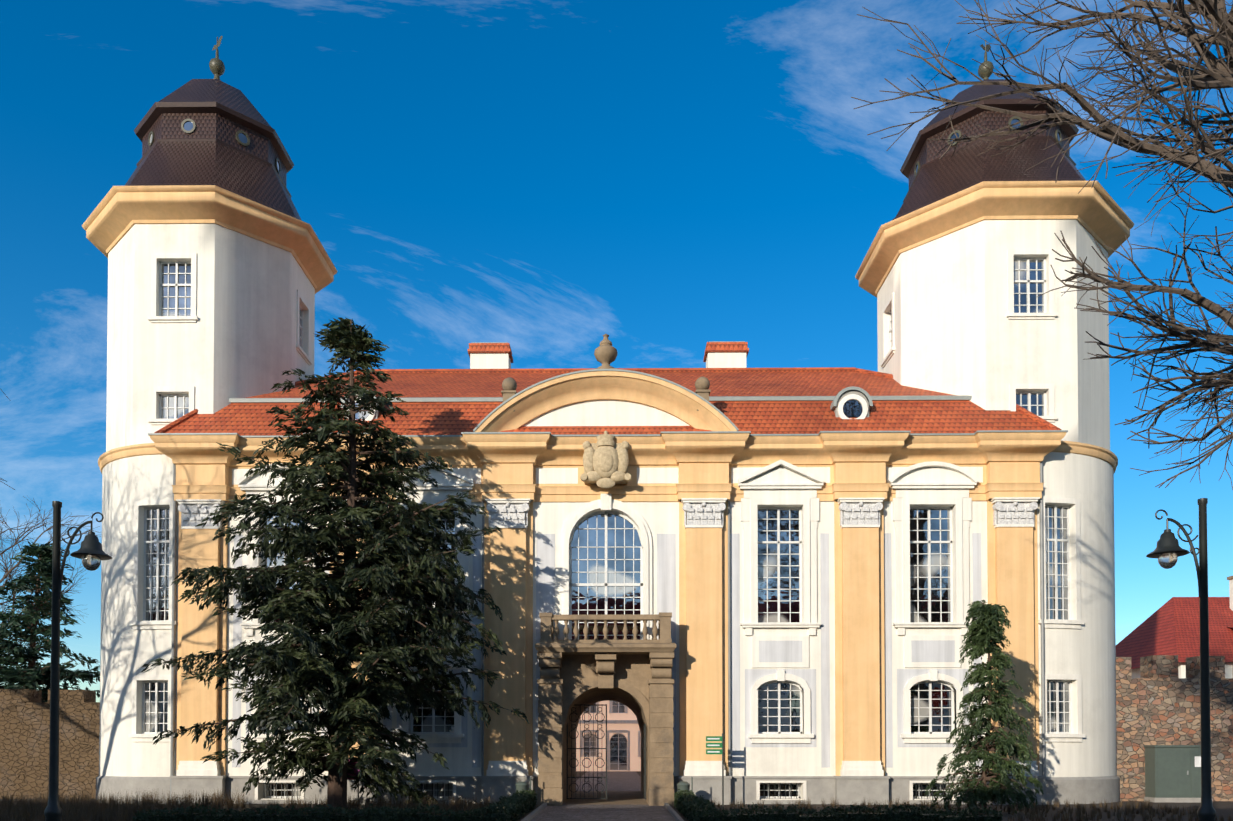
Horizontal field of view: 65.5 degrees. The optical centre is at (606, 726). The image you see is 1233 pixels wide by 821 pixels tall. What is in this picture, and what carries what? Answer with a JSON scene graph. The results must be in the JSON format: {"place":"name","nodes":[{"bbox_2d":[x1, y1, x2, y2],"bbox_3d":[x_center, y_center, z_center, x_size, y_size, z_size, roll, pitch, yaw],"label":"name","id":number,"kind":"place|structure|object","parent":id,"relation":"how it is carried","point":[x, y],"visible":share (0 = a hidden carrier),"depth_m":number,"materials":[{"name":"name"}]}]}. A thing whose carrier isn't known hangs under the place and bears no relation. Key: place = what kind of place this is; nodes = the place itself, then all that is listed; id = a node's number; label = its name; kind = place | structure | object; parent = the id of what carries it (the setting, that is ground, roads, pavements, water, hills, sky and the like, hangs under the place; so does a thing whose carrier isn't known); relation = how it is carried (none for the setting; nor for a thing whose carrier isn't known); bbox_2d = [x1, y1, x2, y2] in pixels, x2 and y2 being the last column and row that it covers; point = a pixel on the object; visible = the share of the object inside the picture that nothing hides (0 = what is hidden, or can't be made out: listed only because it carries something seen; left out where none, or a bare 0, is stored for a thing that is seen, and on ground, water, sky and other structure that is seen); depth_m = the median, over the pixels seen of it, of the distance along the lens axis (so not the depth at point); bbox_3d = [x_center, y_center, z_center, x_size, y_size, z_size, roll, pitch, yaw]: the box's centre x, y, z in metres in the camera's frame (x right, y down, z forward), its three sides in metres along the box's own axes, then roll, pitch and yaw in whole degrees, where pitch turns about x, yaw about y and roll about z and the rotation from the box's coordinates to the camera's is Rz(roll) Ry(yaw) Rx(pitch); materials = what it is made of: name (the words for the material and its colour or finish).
{"place":"outdoors","nodes":[
{"label":"outdoors","id":0,"kind":"place"},
{"bbox_2d":[0,786,266,820],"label":"dry lawn","id":1,"kind":"structure","parent":0,"point":[224,807],"depth_m":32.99,"materials":[{"name":"plant"}]},
{"bbox_2d":[44,501,111,820],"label":"street lamp","id":2,"kind":"object","parent":1,"relation":"on","point":[90,553],"visible":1,"depth_m":16.66,"materials":[{"name":"metal"}]},
{"bbox_2d":[133,803,510,820],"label":"hedge","id":3,"kind":"object","parent":1,"relation":"on","point":[321,813],"visible":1,"depth_m":24.66,"materials":[{"name":"green plant"}]},
{"bbox_2d":[82,36,336,802],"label":"castle tower","id":4,"kind":"structure","parent":0,"point":[201,236],"depth_m":36.56,"materials":[{"name":"white paint"}]},
{"bbox_2d":[0,771,1232,820],"bbox_3d":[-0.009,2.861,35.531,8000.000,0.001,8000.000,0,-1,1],"label":"terrain","id":5,"kind":"structure","parent":0,"point":[1224,809],"depth_m":32.52,"materials":[{"name":"plant"}]},
{"bbox_2d":[0,689,99,798],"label":"rubble wall","id":6,"kind":"structure","parent":5,"relation":"on","point":[24,735],"depth_m":39.41,"materials":[{"name":"brown stone"}]},
{"bbox_2d":[0,540,99,701],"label":"conifer tree","id":7,"kind":"object","parent":5,"relation":"on","point":[34,675],"visible":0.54,"depth_m":43.95,"materials":[{"name":"green plant"}]},
{"bbox_2d":[0,496,101,665],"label":"bare tree","id":8,"kind":"object","parent":5,"relation":"on","point":[7,573],"visible":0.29,"depth_m":47.68,"materials":[{"name":"brown plant"}]},
{"bbox_2d":[141,317,528,808],"bbox_3d":[-8.395,-5.308,30.270,11.497,16.499,9.347,0,-1,1],"label":"conifer tree","id":9,"kind":"object","parent":5,"relation":"on","point":[296,664],"visible":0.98,"depth_m":30.14,"materials":[{"name":"green plant"}]},
{"bbox_2d":[347,760,359,804],"bbox_3d":[-8.689,1.895,32.630,0.600,1.810,0.065,0,-1,1],"label":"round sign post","id":10,"kind":"object","parent":5,"relation":"on","point":[355,771],"visible":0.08,"depth_m":32.60,"materials":[{"name":"metal"}]},
{"bbox_2d":[203,791,508,815],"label":"dry bed plants","id":11,"kind":"object","parent":5,"relation":"on","point":[455,805],"visible":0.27,"depth_m":31.65,"materials":[{"name":"brown plant"}]},
{"bbox_2d":[488,788,536,820],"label":"box hedge","id":12,"kind":"object","parent":5,"relation":"on","point":[520,804],"visible":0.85,"depth_m":28.22,"materials":[{"name":"green plant"}]},
{"bbox_2d":[515,777,530,791],"bbox_3d":[-2.973,2.296,33.872,0.468,1.060,0.468,1,-2,-44],"label":"litter bin","id":13,"kind":"object","parent":5,"relation":"on","point":[520,785],"visible":0.42,"depth_m":33.72,"materials":[{"name":"metal"}]},
{"bbox_2d":[530,771,675,820],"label":"path cobbles","id":14,"kind":"object","parent":5,"relation":"on","point":[623,780],"visible":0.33,"depth_m":32.40,"materials":[{"name":"grey stone"}]},
{"bbox_2d":[521,803,683,820],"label":"path kerbs","id":15,"kind":"structure","parent":14,"relation":"on","point":[669,808],"depth_m":29.41,"materials":[{"name":"stone"}]},
{"bbox_2d":[148,334,1067,804],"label":"building facade","id":16,"kind":"structure","parent":5,"relation":"on","point":[814,594],"depth_m":35.50,"materials":[{"name":"yellow paint"}]},
{"bbox_2d":[535,612,676,805],"bbox_3d":[0.035,-0.510,40.073,5.040,6.910,12.100,0,-1,1],"label":"entrance portal","id":17,"kind":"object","parent":16,"relation":"attached to","point":[634,675],"depth_m":34.57,"materials":[{"name":"beige stone"}]},
{"bbox_2d":[567,704,645,799],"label":"iron gate leaves","id":18,"kind":"object","parent":16,"relation":"attached to","point":[584,748],"visible":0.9,"depth_m":36.77,"materials":[{"name":"black metal"}]},
{"bbox_2d":[154,341,1060,434],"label":"roof","id":19,"kind":"structure","parent":16,"relation":"attached to","point":[811,400],"depth_m":36.48,"materials":[{"name":"red tile"}]},
{"bbox_2d":[576,700,640,770],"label":"courtyard wing","id":20,"kind":"structure","parent":5,"relation":"on","point":[623,742],"depth_m":83.60,"materials":[{"name":"pink paint"}]},
{"bbox_2d":[674,789,715,820],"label":"bush","id":21,"kind":"object","parent":5,"relation":"on","point":[688,804],"visible":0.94,"depth_m":27.55,"materials":[{"name":"green plant"}]},
{"bbox_2d":[706,733,723,806],"bbox_3d":[3.839,1.521,33.912,0.630,2.610,0.078,0,-1,1],"label":"direction sign post","id":22,"kind":"object","parent":5,"relation":"on","point":[714,745],"visible":0.92,"depth_m":33.89,"materials":[{"name":"metal"}]},
{"bbox_2d":[693,803,1003,820],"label":"hedge","id":23,"kind":"object","parent":5,"relation":"on","point":[905,813],"visible":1,"depth_m":24.53,"materials":[{"name":"green plant"}]},
{"bbox_2d":[710,796,1231,820],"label":"dry bed plants","id":24,"kind":"object","parent":5,"relation":"on","point":[1032,816],"visible":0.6,"depth_m":30.38,"materials":[{"name":"brown plant"}]},
{"bbox_2d":[925,600,1043,813],"bbox_3d":[12.244,-0.569,30.915,3.463,7.201,2.956,0,-1,1],"label":"conifer tree","id":25,"kind":"object","parent":5,"relation":"on","point":[984,633],"visible":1,"depth_m":30.58,"materials":[{"name":"green plant"}]},
{"bbox_2d":[851,0,1232,489],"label":"bare tree","id":26,"kind":"object","parent":5,"relation":"on","point":[1216,73],"visible":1,"depth_m":18.06,"materials":[{"name":"brown plant"}]},
{"bbox_2d":[1115,655,1232,800],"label":"rubble wall","id":27,"kind":"structure","parent":5,"relation":"on","point":[1158,702],"depth_m":37.58,"materials":[{"name":"brown stone"}]},
{"bbox_2d":[1144,745,1212,802],"bbox_3d":[22.056,1.796,37.009,2.200,2.190,0.750,0,-1,1],"label":"utility cabinet","id":28,"kind":"object","parent":5,"relation":"on","point":[1172,773],"visible":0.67,"depth_m":36.67,"materials":[{"name":"metal"}]},
{"bbox_2d":[1146,498,1215,820],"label":"street lamp","id":29,"kind":"object","parent":5,"relation":"on","point":[1168,551],"visible":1,"depth_m":16.46,"materials":[{"name":"metal"}]},
{"bbox_2d":[0,0,1232,701],"label":"sky","id":30,"kind":"structure","parent":0,"point":[665,179],"materials":[{"name":"blue"}]},
{"bbox_2d":[677,777,692,792],"bbox_3d":[2.727,2.295,33.816,0.468,1.060,0.468,1,-2,-44],"label":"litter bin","id":31,"kind":"object","parent":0,"point":[683,785],"visible":0.5,"depth_m":33.68,"materials":[{"name":"green metal"}]},
{"bbox_2d":[855,40,1133,804],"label":"castle tower","id":32,"kind":"structure","parent":0,"point":[955,275],"depth_m":36.27,"materials":[{"name":"white paint"}]},
{"bbox_2d":[1116,576,1232,677],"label":"house roof","id":33,"kind":"structure","parent":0,"point":[1171,626],"depth_m":65.25,"materials":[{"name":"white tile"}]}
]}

